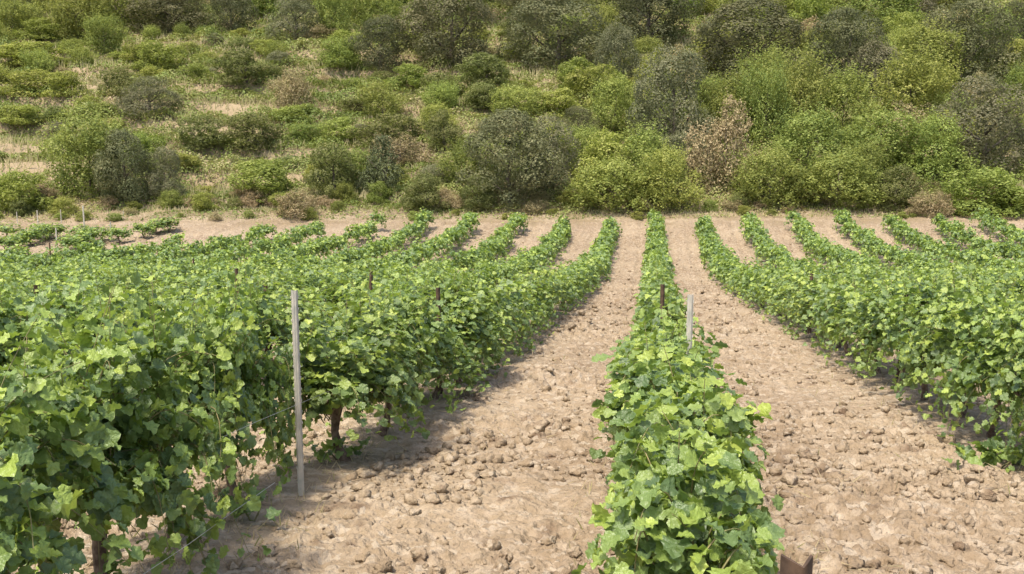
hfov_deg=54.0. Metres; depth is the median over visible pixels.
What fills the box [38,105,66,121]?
leafy bush
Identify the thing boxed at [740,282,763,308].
grapevine
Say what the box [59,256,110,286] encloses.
grapevine
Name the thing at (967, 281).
grapevine
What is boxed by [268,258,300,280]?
grapevine
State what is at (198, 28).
young tree
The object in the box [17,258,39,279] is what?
grapevine
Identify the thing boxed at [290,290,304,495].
trellis post
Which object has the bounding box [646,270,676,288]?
grapevine
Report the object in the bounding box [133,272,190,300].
grapevine
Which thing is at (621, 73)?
bramble bush
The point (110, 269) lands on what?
grapevine
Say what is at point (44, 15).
leafy bush
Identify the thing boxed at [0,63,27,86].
young tree
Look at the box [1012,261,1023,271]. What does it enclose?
grapevine
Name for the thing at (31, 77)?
bramble bush
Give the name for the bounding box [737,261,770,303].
grapevine
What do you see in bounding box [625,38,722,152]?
evergreen shrub
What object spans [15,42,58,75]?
young tree
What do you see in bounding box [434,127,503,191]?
bush
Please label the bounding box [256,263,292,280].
grapevine
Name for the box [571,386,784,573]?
grapevine
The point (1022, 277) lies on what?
grapevine
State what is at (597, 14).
bramble bush
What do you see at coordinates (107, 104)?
green shrub
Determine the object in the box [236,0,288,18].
young tree
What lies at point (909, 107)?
shrub
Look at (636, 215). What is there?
bramble bush
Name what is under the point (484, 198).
leafy bush
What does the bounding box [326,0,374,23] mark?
green shrub
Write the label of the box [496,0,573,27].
oak tree
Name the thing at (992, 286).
grapevine
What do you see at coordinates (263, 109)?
undergrowth
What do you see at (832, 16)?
shrub
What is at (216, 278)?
grapevine
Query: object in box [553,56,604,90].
bramble bush
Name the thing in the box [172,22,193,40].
young tree
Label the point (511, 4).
leafy bush
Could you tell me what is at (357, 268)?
grapevine
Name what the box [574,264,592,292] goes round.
grapevine
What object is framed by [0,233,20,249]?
young vine
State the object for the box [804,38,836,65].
green shrub
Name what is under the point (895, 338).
grapevine
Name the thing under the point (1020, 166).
green shrub
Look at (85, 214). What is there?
bramble bush
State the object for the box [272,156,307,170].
leafy bush
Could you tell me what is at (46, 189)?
dry shrub
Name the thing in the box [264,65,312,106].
dry shrub
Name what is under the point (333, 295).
grapevine
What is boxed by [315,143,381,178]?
green shrub
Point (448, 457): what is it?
soil clods
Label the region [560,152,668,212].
green shrub
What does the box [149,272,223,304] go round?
grapevine
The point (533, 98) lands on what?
green shrub
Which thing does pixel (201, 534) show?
trellis wire
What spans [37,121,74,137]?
evergreen shrub
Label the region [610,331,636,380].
grapevine
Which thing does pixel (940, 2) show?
young tree
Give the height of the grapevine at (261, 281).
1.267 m
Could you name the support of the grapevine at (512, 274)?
on the ground at (514, 513)
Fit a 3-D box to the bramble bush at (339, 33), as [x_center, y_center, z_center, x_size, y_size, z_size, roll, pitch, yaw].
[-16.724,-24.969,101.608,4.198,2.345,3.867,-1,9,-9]
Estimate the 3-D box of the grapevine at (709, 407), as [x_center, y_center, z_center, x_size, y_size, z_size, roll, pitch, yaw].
[0.806,0.927,4.312,0.700,1.220,1.165,3,9,15]
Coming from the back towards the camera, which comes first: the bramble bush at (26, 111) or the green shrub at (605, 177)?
the bramble bush at (26, 111)
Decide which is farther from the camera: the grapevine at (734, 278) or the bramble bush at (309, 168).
the bramble bush at (309, 168)
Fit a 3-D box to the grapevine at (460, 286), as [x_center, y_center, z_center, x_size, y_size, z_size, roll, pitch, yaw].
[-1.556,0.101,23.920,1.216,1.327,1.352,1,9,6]
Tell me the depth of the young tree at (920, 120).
74.82 m
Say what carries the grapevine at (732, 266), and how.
on the ground at (514, 513)
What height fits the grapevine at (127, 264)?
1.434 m
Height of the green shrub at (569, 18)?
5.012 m
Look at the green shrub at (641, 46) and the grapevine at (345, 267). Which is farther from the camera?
the green shrub at (641, 46)
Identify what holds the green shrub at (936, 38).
on the hillside
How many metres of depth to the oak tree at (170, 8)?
109.81 m
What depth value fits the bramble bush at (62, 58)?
96.21 m
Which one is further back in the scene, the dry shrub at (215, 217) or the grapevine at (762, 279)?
the dry shrub at (215, 217)
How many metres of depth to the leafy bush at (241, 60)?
89.19 m
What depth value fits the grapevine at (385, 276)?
17.89 m
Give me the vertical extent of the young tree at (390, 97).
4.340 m
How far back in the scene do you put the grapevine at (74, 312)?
8.33 m
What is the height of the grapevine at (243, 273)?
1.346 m
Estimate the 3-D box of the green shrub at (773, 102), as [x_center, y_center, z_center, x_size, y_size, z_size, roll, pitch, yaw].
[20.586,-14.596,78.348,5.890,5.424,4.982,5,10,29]
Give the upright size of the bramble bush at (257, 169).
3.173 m
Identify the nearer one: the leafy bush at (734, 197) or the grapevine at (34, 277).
the grapevine at (34, 277)
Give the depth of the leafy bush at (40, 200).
63.66 m
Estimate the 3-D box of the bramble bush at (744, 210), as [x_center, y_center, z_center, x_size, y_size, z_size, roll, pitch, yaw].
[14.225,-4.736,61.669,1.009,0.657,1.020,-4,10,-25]
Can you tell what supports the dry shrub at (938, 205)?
on the ground beyond
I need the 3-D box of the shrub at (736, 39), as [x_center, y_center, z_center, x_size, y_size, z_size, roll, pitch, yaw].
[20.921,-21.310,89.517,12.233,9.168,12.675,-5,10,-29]
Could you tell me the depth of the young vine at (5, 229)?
55.80 m
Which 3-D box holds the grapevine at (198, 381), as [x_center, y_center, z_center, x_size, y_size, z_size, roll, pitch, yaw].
[-1.865,0.755,5.262,0.738,1.548,1.470,2,9,14]
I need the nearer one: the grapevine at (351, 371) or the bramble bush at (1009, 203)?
the grapevine at (351, 371)
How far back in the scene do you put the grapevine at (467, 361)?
10.53 m
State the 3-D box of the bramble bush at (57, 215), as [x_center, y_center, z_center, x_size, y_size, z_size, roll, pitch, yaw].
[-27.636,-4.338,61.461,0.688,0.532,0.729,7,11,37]
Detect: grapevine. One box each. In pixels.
[0,259,14,269]
[0,260,26,276]
[0,260,65,402]
[0,260,271,573]
[0,261,25,278]
[0,262,28,285]
[0,268,24,340]
[0,268,129,402]
[0,269,64,301]
[0,270,86,340]
[0,273,16,286]
[0,303,155,573]
[6,272,42,288]
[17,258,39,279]
[20,265,55,285]
[33,260,63,278]
[35,271,100,298]
[46,259,79,274]
[53,263,85,288]
[53,285,263,554]
[55,261,84,288]
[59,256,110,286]
[62,265,185,365]
[65,253,100,270]
[65,270,123,293]
[70,257,104,277]
[74,277,106,323]
[81,258,98,290]
[91,259,130,293]
[93,260,127,283]
[112,256,139,276]
[114,261,156,293]
[130,261,160,282]
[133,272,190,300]
[136,256,161,270]
[147,258,183,279]
[148,275,249,349]
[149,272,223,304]
[151,257,318,514]
[152,260,191,286]
[155,270,197,299]
[164,254,191,274]
[172,257,213,294]
[180,257,208,279]
[193,284,267,381]
[194,253,234,299]
[195,259,216,276]
[204,256,233,271]
[205,262,233,276]
[218,274,276,308]
[219,259,245,275]
[219,268,258,301]
[238,257,262,275]
[240,276,304,361]
[244,265,290,308]
[249,254,273,274]
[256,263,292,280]
[259,262,309,309]
[259,285,438,467]
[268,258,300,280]
[268,274,337,363]
[272,252,300,269]
[281,258,311,279]
[282,252,306,268]
[284,269,332,306]
[299,264,340,292]
[300,296,344,343]
[303,264,372,335]
[305,257,328,278]
[310,259,343,276]
[313,259,354,291]
[320,263,375,335]
[325,279,438,438]
[332,260,353,276]
[341,254,370,289]
[343,259,364,278]
[345,271,398,296]
[351,254,377,273]
[355,263,471,416]
[362,253,383,271]
[368,264,393,279]
[368,273,389,285]
[374,260,408,284]
[376,271,412,305]
[384,315,490,402]
[385,259,411,278]
[390,265,433,321]
[392,262,438,317]
[403,260,446,303]
[417,259,443,271]
[417,262,439,277]
[420,269,453,304]
[423,265,513,386]
[428,257,448,270]
[432,252,451,277]
[435,263,465,305]
[439,261,474,288]
[455,265,476,291]
[462,310,520,374]
[465,258,494,288]
[465,282,526,357]
[471,257,500,284]
[472,276,538,350]
[474,258,503,279]
[481,256,514,279]
[486,271,543,346]
[496,259,516,280]
[496,264,553,335]
[498,255,527,280]
[499,274,553,343]
[505,258,520,277]
[507,253,531,276]
[514,267,559,327]
[515,254,561,325]
[518,257,568,322]
[540,261,574,316]
[548,263,588,307]
[549,266,579,311]
[549,267,581,310]
[553,261,594,301]
[559,260,585,301]
[561,257,587,300]
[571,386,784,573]
[573,258,599,293]
[574,262,591,293]
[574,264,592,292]
[575,250,600,280]
[575,256,600,293]
[582,252,601,277]
[589,314,727,458]
[600,342,762,554]
[606,340,633,426]
[607,356,783,520]
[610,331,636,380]
[615,330,671,344]
[617,300,707,364]
[629,282,683,336]
[632,278,683,331]
[635,278,694,333]
[637,261,667,287]
[638,270,681,294]
[639,262,675,290]
[640,261,674,291]
[641,258,669,274]
[643,261,673,279]
[644,274,687,296]
[646,255,666,264]
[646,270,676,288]
[649,257,667,268]
[717,259,740,289]
[719,258,744,278]
[719,259,748,287]
[725,262,745,295]
[725,272,739,295]
[731,257,762,297]
[733,255,766,301]
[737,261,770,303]
[738,262,768,302]
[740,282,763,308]
[745,261,785,306]
[750,262,809,315]
[754,264,784,314]
[761,261,813,323]
[761,266,799,321]
[770,273,814,327]
[777,266,820,334]
[786,271,828,339]
[789,274,850,342]
[794,253,814,272]
[795,260,819,274]
[802,260,864,354]
[802,261,828,279]
[807,261,835,278]
[812,270,829,283]
[814,268,870,357]
[820,266,903,364]
[828,259,859,279]
[832,264,920,376]
[837,263,861,284]
[841,257,871,286]
[847,276,944,385]
[851,268,880,292]
[854,258,895,291]
[856,265,993,400]
[869,259,888,274]
[879,268,918,287]
[892,260,916,276]
[893,254,1023,419]
[894,267,923,288]
[899,257,926,278]
[910,273,952,295]
[914,271,1023,437]
[915,265,944,280]
[926,262,949,286]
[933,262,967,287]
[940,256,975,271]
[944,263,980,289]
[946,264,1009,309]
[950,256,978,272]
[952,277,1020,312]
[958,261,994,286]
[968,300,1023,471]
[972,265,1006,289]
[981,263,1010,276]
[992,260,1021,277]
[995,265,1023,298]
[995,271,1012,297]
[1001,313,1023,417]
[1002,259,1022,285]
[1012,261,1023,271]
[1013,272,1023,300]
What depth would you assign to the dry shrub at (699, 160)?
65.24 m
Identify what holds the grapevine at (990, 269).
on the ground at (514, 513)
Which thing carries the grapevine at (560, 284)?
on the ground at (514, 513)
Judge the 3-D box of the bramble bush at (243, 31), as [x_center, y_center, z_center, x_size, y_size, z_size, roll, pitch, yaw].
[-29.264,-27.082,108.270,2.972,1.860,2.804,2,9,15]
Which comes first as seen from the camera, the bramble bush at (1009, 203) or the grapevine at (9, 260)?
the grapevine at (9, 260)
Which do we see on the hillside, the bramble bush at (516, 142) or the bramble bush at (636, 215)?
the bramble bush at (516, 142)
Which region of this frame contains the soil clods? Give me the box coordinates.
[34,231,1023,573]
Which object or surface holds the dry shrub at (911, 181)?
on the hillside
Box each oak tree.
[0,0,32,29]
[90,127,150,204]
[121,0,208,33]
[207,0,258,32]
[344,13,415,71]
[391,0,494,70]
[455,107,573,212]
[493,0,618,69]
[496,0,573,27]
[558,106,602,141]
[592,0,706,46]
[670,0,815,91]
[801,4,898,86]
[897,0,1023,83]
[999,0,1023,46]
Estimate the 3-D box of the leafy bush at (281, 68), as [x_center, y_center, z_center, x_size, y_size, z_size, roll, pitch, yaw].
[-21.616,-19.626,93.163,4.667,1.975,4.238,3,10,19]
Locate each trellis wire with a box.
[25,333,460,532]
[144,482,274,573]
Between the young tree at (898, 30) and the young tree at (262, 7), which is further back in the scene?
the young tree at (262, 7)
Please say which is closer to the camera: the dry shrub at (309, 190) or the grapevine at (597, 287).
the grapevine at (597, 287)
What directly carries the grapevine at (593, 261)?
on the ground at (514, 513)
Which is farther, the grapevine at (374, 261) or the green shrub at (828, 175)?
the green shrub at (828, 175)
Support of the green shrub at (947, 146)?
on the hillside
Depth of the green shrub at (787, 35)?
100.58 m
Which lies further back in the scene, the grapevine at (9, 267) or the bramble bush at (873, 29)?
the bramble bush at (873, 29)
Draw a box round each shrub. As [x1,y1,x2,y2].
[9,0,50,13]
[22,183,58,198]
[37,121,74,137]
[38,132,81,161]
[47,195,80,214]
[50,65,73,75]
[56,37,86,52]
[86,100,121,118]
[88,116,125,131]
[97,194,118,209]
[104,173,135,193]
[105,212,123,220]
[107,74,183,118]
[122,207,137,214]
[132,131,164,143]
[134,0,188,14]
[140,142,187,198]
[155,187,185,207]
[175,39,204,56]
[184,193,221,204]
[186,49,219,66]
[204,33,223,43]
[204,67,217,74]
[208,212,222,220]
[229,179,259,196]
[239,190,261,207]
[241,210,256,217]
[258,190,276,200]
[262,195,275,207]
[264,0,323,40]
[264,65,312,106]
[265,49,293,66]
[274,188,318,219]
[277,121,326,146]
[298,186,317,201]
[301,206,318,220]
[302,23,335,38]
[303,195,321,206]
[307,33,368,67]
[315,74,337,84]
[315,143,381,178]
[315,194,339,208]
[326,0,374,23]
[329,181,358,203]
[329,199,346,211]
[336,76,366,89]
[352,123,371,133]
[368,131,438,166]
[383,105,411,115]
[383,162,412,184]
[417,100,463,128]
[420,161,456,189]
[431,189,463,210]
[433,186,452,197]
[465,26,491,39]
[467,43,500,56]
[467,162,524,184]
[476,115,521,133]
[486,80,549,116]
[520,199,553,213]
[525,111,584,194]
[529,189,554,201]
[544,118,587,154]
[549,10,598,49]
[560,119,612,160]
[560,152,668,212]
[585,65,646,131]
[592,17,646,85]
[625,31,663,67]
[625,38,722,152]
[626,52,668,90]
[626,137,708,213]
[630,62,690,103]
[631,197,655,211]
[660,130,720,174]
[672,44,690,63]
[680,90,770,195]
[684,72,729,105]
[690,0,728,15]
[700,197,718,211]
[718,199,743,210]
[719,147,747,170]
[726,139,822,209]
[743,4,787,33]
[749,65,802,129]
[749,201,768,208]
[757,93,857,179]
[765,208,778,215]
[767,25,805,47]
[773,0,845,14]
[780,143,891,209]
[781,206,793,212]
[798,190,831,204]
[799,14,838,40]
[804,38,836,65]
[821,187,839,200]
[828,99,930,176]
[834,0,926,31]
[837,134,894,191]
[842,35,910,95]
[852,100,885,119]
[859,32,975,122]
[868,99,927,149]
[873,0,937,18]
[884,11,969,89]
[889,104,983,185]
[896,171,925,190]
[903,205,922,215]
[905,190,955,216]
[927,71,1023,178]
[927,180,947,191]
[929,190,952,202]
[942,180,967,198]
[950,69,998,105]
[973,109,1001,130]
[983,93,1023,117]
[1017,155,1023,179]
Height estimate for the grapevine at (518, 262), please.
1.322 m
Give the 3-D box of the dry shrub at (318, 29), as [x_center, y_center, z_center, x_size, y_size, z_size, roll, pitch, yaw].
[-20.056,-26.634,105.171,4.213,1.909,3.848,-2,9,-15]
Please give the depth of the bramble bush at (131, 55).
97.09 m
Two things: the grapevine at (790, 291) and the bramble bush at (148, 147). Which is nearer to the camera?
the grapevine at (790, 291)
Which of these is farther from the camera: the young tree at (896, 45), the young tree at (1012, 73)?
the young tree at (896, 45)
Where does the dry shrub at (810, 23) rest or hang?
on the hillside
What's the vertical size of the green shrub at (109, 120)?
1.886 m
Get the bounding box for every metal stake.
[369,270,372,304]
[436,288,442,393]
[660,284,664,318]
[780,554,812,573]
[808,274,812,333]
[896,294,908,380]
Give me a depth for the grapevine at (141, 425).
4.27 m
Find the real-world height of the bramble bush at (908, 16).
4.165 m
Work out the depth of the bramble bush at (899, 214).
60.43 m
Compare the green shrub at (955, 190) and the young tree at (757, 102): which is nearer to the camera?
the green shrub at (955, 190)
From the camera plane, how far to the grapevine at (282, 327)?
12.45 m
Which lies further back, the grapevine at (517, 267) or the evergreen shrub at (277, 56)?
the evergreen shrub at (277, 56)
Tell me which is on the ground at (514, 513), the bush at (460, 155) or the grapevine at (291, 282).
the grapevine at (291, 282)
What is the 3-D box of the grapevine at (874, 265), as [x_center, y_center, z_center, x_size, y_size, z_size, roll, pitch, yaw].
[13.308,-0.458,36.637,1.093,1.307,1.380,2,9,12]
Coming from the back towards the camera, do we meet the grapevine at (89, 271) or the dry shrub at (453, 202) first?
the dry shrub at (453, 202)
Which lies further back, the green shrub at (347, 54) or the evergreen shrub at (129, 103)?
the green shrub at (347, 54)
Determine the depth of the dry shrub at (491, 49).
101.68 m
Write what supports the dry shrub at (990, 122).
on the hillside
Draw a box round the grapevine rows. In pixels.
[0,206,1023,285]
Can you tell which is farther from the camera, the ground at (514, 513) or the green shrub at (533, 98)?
the green shrub at (533, 98)
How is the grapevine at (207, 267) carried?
on the ground at (514, 513)
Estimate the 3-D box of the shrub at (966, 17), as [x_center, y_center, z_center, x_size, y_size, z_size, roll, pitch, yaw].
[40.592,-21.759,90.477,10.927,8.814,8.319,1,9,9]
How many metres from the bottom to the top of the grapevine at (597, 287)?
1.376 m
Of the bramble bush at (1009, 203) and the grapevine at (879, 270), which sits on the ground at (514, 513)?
the grapevine at (879, 270)
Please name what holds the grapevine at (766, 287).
on the ground at (514, 513)
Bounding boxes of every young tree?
[0,0,44,35]
[0,17,16,43]
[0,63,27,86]
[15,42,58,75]
[27,91,143,197]
[35,0,115,40]
[46,0,102,23]
[63,43,103,66]
[78,6,129,53]
[89,0,162,29]
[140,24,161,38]
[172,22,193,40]
[194,25,219,36]
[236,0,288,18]
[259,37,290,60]
[310,0,357,38]
[350,76,410,120]
[352,0,413,31]
[378,0,429,18]
[408,21,454,54]
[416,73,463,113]
[417,0,489,23]
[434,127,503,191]
[588,0,621,43]
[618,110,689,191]
[653,84,686,127]
[666,0,704,18]
[696,52,762,145]
[711,0,750,27]
[729,41,797,149]
[733,29,796,111]
[763,26,835,145]
[796,26,823,54]
[805,52,883,135]
[880,16,920,46]
[883,33,911,58]
[899,107,932,142]
[916,11,955,41]
[920,0,962,11]
[968,0,1023,63]
[995,54,1023,100]
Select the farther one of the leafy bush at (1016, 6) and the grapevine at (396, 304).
the leafy bush at (1016, 6)
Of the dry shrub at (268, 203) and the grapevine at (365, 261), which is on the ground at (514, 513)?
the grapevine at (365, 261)
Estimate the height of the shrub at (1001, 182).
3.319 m
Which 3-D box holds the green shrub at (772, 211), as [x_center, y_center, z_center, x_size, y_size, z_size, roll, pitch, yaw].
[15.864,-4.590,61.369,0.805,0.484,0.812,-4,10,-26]
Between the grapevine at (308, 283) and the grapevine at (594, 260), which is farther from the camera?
the grapevine at (594, 260)
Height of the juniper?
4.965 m
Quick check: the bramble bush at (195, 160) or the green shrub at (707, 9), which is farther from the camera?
the green shrub at (707, 9)
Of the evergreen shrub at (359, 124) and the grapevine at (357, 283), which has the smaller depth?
the grapevine at (357, 283)
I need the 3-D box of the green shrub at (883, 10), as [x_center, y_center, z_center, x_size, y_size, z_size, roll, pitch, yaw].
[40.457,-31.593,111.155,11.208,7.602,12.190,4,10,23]
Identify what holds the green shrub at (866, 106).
on the hillside
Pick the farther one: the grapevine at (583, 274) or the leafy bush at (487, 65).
the leafy bush at (487, 65)
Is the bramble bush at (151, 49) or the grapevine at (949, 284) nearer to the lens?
the grapevine at (949, 284)
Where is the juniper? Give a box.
[353,127,404,194]
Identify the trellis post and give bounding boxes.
[82,206,84,225]
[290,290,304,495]
[686,294,693,354]
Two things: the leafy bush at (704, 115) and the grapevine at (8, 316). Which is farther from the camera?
the leafy bush at (704, 115)
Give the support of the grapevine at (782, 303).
on the ground at (514, 513)
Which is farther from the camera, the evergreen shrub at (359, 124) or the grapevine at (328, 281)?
the evergreen shrub at (359, 124)
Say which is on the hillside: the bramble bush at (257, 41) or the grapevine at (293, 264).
the bramble bush at (257, 41)
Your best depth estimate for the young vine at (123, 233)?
53.79 m
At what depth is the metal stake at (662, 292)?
10.79 m
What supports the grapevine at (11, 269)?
on the ground at (514, 513)
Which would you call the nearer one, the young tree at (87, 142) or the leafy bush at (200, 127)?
the young tree at (87, 142)
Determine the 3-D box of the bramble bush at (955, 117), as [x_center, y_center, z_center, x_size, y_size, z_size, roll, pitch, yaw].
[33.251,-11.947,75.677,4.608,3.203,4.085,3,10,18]
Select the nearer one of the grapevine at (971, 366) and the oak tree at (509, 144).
the grapevine at (971, 366)
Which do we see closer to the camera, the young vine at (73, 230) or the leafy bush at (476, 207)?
the young vine at (73, 230)
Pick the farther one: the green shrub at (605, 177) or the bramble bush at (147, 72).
the bramble bush at (147, 72)
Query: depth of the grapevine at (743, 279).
27.83 m
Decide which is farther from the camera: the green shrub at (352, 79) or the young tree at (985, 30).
the young tree at (985, 30)
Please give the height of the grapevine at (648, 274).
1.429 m
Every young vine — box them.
[0,223,23,238]
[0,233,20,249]
[7,228,38,247]
[17,226,45,245]
[26,223,62,241]
[28,220,51,236]
[46,222,70,239]
[51,232,79,249]
[61,230,92,248]
[62,223,97,240]
[75,225,103,242]
[85,225,115,240]
[102,224,133,242]
[129,220,155,238]
[144,217,167,233]
[154,214,180,232]
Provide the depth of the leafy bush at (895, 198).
62.45 m
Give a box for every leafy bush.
[9,198,38,216]
[27,194,54,208]
[28,10,47,28]
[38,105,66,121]
[76,102,102,117]
[96,66,145,98]
[106,184,123,198]
[168,112,232,149]
[171,0,220,24]
[207,45,281,85]
[213,109,288,149]
[220,36,264,51]
[220,198,244,209]
[254,65,295,82]
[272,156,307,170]
[300,139,360,201]
[335,97,372,113]
[345,112,428,147]
[364,69,392,85]
[399,169,449,213]
[412,70,466,103]
[422,108,464,151]
[453,50,514,84]
[455,174,499,211]
[461,81,510,108]
[471,203,485,213]
[496,0,549,9]
[496,19,531,39]
[572,0,630,19]
[689,105,714,131]
[729,192,748,208]
[752,0,784,21]
[776,176,806,202]
[819,5,873,54]
[868,162,926,212]
[941,26,977,65]
[994,114,1023,150]
[1006,0,1023,18]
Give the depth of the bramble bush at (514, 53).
101.33 m
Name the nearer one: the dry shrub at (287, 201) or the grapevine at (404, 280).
the grapevine at (404, 280)
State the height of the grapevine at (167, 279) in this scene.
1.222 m
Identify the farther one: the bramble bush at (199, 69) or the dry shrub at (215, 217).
the bramble bush at (199, 69)
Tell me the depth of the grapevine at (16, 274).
24.31 m
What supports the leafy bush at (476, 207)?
on the ground at (514, 513)
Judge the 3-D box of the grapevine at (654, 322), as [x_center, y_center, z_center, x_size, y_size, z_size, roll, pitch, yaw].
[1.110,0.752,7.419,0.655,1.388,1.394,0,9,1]
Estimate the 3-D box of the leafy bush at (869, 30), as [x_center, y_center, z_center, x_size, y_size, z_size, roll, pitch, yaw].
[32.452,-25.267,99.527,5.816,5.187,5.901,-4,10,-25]
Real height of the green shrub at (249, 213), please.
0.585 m
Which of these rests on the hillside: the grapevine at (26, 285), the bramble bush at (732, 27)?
the bramble bush at (732, 27)
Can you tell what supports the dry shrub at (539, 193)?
on the hillside
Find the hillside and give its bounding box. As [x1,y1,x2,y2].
[0,0,1023,212]
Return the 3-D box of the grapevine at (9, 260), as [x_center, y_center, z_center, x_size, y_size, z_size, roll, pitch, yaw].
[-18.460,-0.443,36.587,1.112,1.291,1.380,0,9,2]
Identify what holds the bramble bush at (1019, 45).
on the hillside
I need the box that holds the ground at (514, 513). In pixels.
[0,193,1023,573]
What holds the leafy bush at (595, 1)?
on the hillside
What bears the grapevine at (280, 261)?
on the ground at (514, 513)
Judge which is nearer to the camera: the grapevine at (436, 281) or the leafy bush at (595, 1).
the grapevine at (436, 281)
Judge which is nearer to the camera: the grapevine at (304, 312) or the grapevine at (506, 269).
the grapevine at (304, 312)
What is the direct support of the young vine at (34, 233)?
on the ground at (514, 513)
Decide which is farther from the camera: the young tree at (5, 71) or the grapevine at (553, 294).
the young tree at (5, 71)
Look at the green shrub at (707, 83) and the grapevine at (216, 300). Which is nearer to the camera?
the grapevine at (216, 300)
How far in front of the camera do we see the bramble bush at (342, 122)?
77.67 m
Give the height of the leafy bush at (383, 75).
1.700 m
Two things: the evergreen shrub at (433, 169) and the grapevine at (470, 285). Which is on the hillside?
the evergreen shrub at (433, 169)
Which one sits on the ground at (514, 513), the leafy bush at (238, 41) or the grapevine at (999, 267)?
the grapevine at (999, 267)
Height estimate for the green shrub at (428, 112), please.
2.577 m
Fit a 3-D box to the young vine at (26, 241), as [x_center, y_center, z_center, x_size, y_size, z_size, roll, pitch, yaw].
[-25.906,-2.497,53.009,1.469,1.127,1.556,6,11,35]
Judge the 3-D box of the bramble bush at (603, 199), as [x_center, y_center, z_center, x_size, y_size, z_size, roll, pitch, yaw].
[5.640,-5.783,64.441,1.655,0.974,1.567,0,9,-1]
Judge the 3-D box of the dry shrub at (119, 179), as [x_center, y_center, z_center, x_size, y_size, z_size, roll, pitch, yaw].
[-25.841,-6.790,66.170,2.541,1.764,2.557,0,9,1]
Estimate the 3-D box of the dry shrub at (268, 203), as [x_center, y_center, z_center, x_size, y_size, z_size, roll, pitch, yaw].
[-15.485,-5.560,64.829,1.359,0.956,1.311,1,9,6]
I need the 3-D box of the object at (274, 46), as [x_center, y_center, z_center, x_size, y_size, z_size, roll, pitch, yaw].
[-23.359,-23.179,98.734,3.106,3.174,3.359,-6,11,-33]
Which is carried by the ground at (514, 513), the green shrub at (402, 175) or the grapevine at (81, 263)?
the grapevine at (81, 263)
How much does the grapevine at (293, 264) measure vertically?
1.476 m
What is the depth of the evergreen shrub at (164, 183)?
65.19 m
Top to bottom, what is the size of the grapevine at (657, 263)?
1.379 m
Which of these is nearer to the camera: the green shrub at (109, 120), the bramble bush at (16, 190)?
the bramble bush at (16, 190)
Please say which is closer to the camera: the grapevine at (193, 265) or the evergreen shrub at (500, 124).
the grapevine at (193, 265)
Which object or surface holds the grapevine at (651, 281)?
on the ground at (514, 513)
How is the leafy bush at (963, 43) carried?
on the hillside
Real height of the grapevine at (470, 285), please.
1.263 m
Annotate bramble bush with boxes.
[0,40,67,65]
[0,66,69,97]
[0,102,44,124]
[0,166,55,211]
[11,16,64,39]
[39,68,87,96]
[46,199,63,209]
[48,56,69,66]
[53,212,65,220]
[72,94,102,111]
[74,210,93,220]
[106,50,135,60]
[119,40,153,68]
[121,201,142,211]
[124,133,170,171]
[131,39,188,70]
[135,65,170,85]
[168,152,201,171]
[178,63,214,83]
[189,185,216,192]
[190,191,219,211]
[224,157,298,202]
[228,27,250,39]
[247,37,273,52]
[249,28,274,40]
[267,190,301,213]
[268,104,321,127]
[296,40,311,50]
[302,164,324,176]
[307,113,360,146]
[325,43,355,61]
[327,29,366,45]
[364,180,393,203]
[381,61,428,90]
[405,210,418,220]
[451,209,460,215]
[497,40,538,58]
[500,131,534,156]
[501,213,509,219]
[510,80,540,91]
[521,120,575,166]
[533,87,583,116]
[545,208,556,213]
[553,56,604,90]
[555,191,578,207]
[562,62,626,108]
[568,125,640,192]
[580,3,621,34]
[595,191,610,203]
[597,51,631,68]
[598,72,632,92]
[630,211,646,219]
[693,21,736,73]
[701,10,755,45]
[736,205,751,214]
[755,41,789,57]
[787,0,837,32]
[851,185,866,201]
[860,21,884,37]
[867,33,891,44]
[879,8,924,44]
[897,211,908,217]
[926,108,983,143]
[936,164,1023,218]
[987,35,1023,80]
[992,187,1023,212]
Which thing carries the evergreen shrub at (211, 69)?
on the hillside
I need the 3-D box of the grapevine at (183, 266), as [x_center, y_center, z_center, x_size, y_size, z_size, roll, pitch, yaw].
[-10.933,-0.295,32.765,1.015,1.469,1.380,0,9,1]
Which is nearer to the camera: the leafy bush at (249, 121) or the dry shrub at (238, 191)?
the dry shrub at (238, 191)
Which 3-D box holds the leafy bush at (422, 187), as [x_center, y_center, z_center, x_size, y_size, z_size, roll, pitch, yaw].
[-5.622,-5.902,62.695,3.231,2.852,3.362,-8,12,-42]
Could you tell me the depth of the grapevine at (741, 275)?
29.04 m
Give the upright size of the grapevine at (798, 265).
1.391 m
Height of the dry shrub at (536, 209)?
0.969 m
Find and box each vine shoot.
[211,486,281,521]
[306,430,369,462]
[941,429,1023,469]
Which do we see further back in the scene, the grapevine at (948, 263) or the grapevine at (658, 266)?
the grapevine at (948, 263)
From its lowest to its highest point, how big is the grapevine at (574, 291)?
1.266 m
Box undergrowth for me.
[0,0,1023,221]
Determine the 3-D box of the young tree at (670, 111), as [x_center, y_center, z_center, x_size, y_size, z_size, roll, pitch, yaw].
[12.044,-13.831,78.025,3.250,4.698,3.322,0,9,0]

